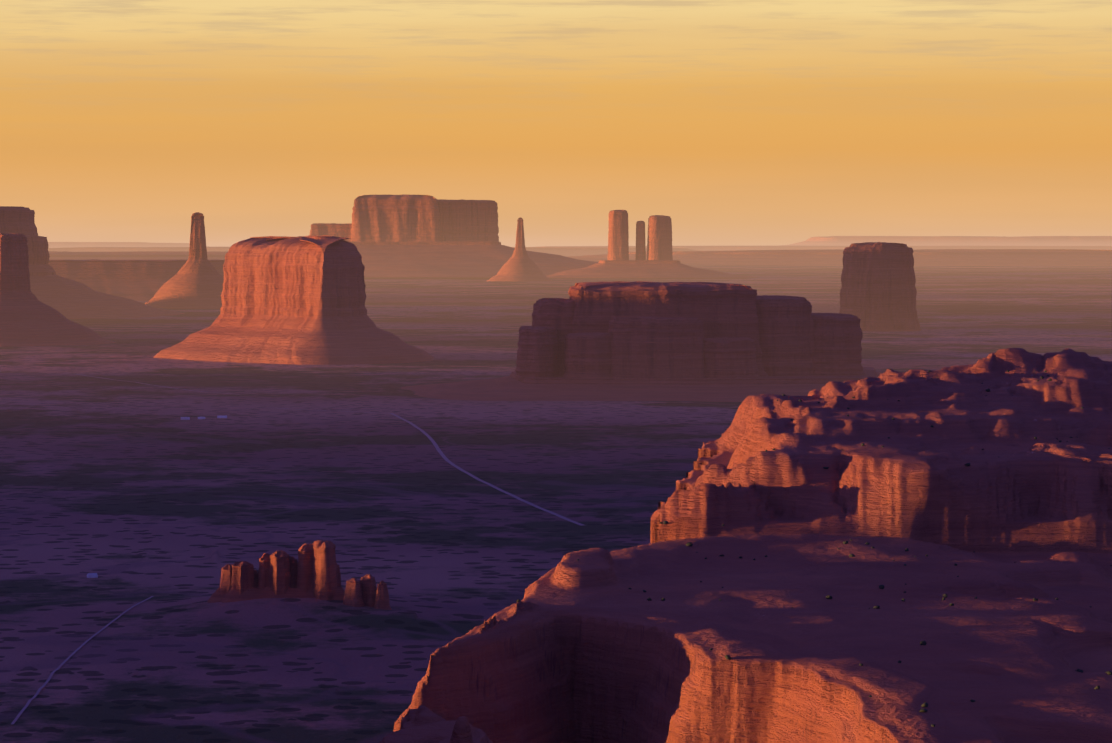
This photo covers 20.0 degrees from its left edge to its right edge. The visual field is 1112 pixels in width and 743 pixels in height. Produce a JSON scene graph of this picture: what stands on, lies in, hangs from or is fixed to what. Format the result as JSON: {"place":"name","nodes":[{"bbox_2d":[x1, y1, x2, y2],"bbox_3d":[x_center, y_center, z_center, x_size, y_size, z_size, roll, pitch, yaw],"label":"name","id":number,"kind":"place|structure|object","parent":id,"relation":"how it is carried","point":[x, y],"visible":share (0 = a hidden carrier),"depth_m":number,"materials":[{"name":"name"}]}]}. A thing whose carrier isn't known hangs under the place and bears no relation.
{"place":"outdoors","nodes":[
{"label":"outdoors","id":0,"kind":"place"},
{"bbox_2d":[11,596,152,723],"bbox_3d":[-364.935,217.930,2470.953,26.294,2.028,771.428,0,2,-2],"label":"dirt road","id":1,"kind":"structure","parent":0,"point":[40,688],"depth_m":2388.72,"materials":[{"name":"soil"}]},
{"bbox_2d":[48,242,208,247],"bbox_3d":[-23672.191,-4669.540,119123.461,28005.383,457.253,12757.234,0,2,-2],"label":"ridge","id":2,"kind":"structure","parent":0,"point":[92,244],"depth_m":117343.56,"materials":[{"name":"brown stone"}]},
{"bbox_2d":[48,259,224,300],"bbox_3d":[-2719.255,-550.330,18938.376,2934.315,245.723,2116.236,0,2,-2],"label":"mesa","id":3,"kind":"structure","parent":0,"point":[140,280],"depth_m":18446.56,"materials":[{"name":"brown stone"}]},
{"bbox_2d":[76,374,239,394],"bbox_3d":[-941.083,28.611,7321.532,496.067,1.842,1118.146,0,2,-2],"label":"dirt road","id":4,"kind":"structure","parent":0,"point":[154,385],"depth_m":7231.20,"materials":[{"name":"soil"}]},
{"bbox_2d":[48,247,699,256],"bbox_3d":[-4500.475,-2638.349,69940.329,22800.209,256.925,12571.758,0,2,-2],"label":"ridge","id":5,"kind":"structure","parent":0,"point":[572,251],"depth_m":67619.05,"materials":[{"name":"brown stone"}]},
{"bbox_2d":[48,251,702,267],"bbox_3d":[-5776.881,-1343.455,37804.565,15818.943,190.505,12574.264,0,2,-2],"label":"ridge","id":6,"kind":"structure","parent":0,"point":[152,255],"depth_m":35521.13,"materials":[{"name":"brown stone"}]},
{"bbox_2d":[390,413,583,525],"bbox_3d":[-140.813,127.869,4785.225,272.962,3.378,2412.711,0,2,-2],"label":"valley road","id":7,"kind":"structure","parent":0,"point":[438,449],"depth_m":4331.96,"materials":[{"name":"grey asphalt"}]},
{"bbox_2d":[0,266,1111,742],"bbox_3d":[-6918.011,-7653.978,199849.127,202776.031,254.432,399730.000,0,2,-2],"label":"valley ground","id":8,"kind":"structure","parent":0,"point":[128,490],"depth_m":2276.79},
{"bbox_2d":[0,233,115,346],"bbox_3d":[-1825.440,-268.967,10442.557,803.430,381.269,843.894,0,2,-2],"label":"butte","id":9,"kind":"object","parent":8,"relation":"on","point":[28,317],"visible":0.98,"depth_m":10329.59,"materials":[{"name":"brown stone"}]},
{"bbox_2d":[0,206,183,318],"bbox_3d":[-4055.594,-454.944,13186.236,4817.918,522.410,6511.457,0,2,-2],"label":"mesa","id":10,"kind":"structure","parent":8,"relation":"on","point":[67,298],"depth_m":14539.84,"materials":[{"name":"brown stone"}]},
{"bbox_2d":[87,573,97,577],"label":"homestead","id":11,"kind":"structure","parent":8,"relation":"on","point":[92,575],"depth_m":3024.34,"materials":[{"name":"paint"}]},
{"bbox_2d":[145,212,223,308],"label":"spire","id":12,"kind":"structure","parent":8,"relation":"on","point":[196,281],"depth_m":16313.85,"materials":[{"name":"brown stone"}]},
{"bbox_2d":[153,235,433,364],"bbox_3d":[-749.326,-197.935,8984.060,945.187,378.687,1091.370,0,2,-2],"label":"butte","id":13,"kind":"object","parent":8,"relation":"on","point":[299,300],"visible":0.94,"depth_m":8806.26,"materials":[{"name":"orange stone"}]},
{"bbox_2d":[207,540,391,609],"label":"rock formation","id":14,"kind":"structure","parent":8,"relation":"on","point":[314,572],"depth_m":2729.80,"materials":[{"name":"brown stone"}]},
{"bbox_2d":[309,194,598,276],"bbox_3d":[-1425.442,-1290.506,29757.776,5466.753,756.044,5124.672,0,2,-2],"label":"mesa","id":15,"kind":"structure","parent":8,"relation":"on","point":[405,235],"depth_m":29179.07,"materials":[{"name":"brown stone"}]},
{"bbox_2d":[487,217,551,281],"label":"spire","id":16,"kind":"structure","parent":8,"relation":"on","point":[519,265],"depth_m":25870.96,"materials":[{"name":"brown stone"}]},
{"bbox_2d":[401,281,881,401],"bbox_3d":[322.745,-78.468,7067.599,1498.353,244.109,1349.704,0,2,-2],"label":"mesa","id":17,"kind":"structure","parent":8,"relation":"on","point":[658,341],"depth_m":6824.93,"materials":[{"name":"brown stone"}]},
{"bbox_2d":[546,210,754,277],"bbox_3d":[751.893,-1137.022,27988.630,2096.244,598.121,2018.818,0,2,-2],"label":"three sisters pillars","id":18,"kind":"structure","parent":8,"relation":"on","point":[659,262],"depth_m":27879.97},
{"bbox_2d":[516,369,1111,726],"bbox_3d":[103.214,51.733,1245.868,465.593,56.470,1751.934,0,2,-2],"label":"shrubs","id":19,"kind":"object","parent":8,"relation":"on","point":[728,657],"visible":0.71,"depth_m":1107.48,"materials":[{"name":"green plant"}]},
{"bbox_2d":[839,242,921,331],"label":"butte","id":20,"kind":"object","parent":8,"relation":"on","point":[878,291],"visible":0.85,"depth_m":11933.08,"materials":[{"name":"brown stone"}]},
{"bbox_2d":[0,0,1111,246],"label":"sky","id":21,"kind":"structure","parent":0,"point":[736,122],"materials":[{"name":"orange"}]},
{"bbox_2d":[542,246,1111,250],"bbox_3d":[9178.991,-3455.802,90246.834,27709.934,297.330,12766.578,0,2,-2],"label":"ridge","id":22,"kind":"structure","parent":0,"point":[715,248],"depth_m":88010.23,"materials":[{"name":"brown stone"}]},
{"bbox_2d":[567,249,1111,265],"bbox_3d":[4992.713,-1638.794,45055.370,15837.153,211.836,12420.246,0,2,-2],"label":"ridge","id":23,"kind":"structure","parent":0,"point":[1001,257],"depth_m":42119.48,"materials":[{"name":"brown stone"}]},
{"bbox_2d":[781,236,1111,245],"bbox_3d":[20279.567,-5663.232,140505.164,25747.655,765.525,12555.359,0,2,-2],"label":"ridge","id":24,"kind":"structure","parent":0,"point":[983,241],"depth_m":138110.58,"materials":[{"name":"brown stone"}]}
]}

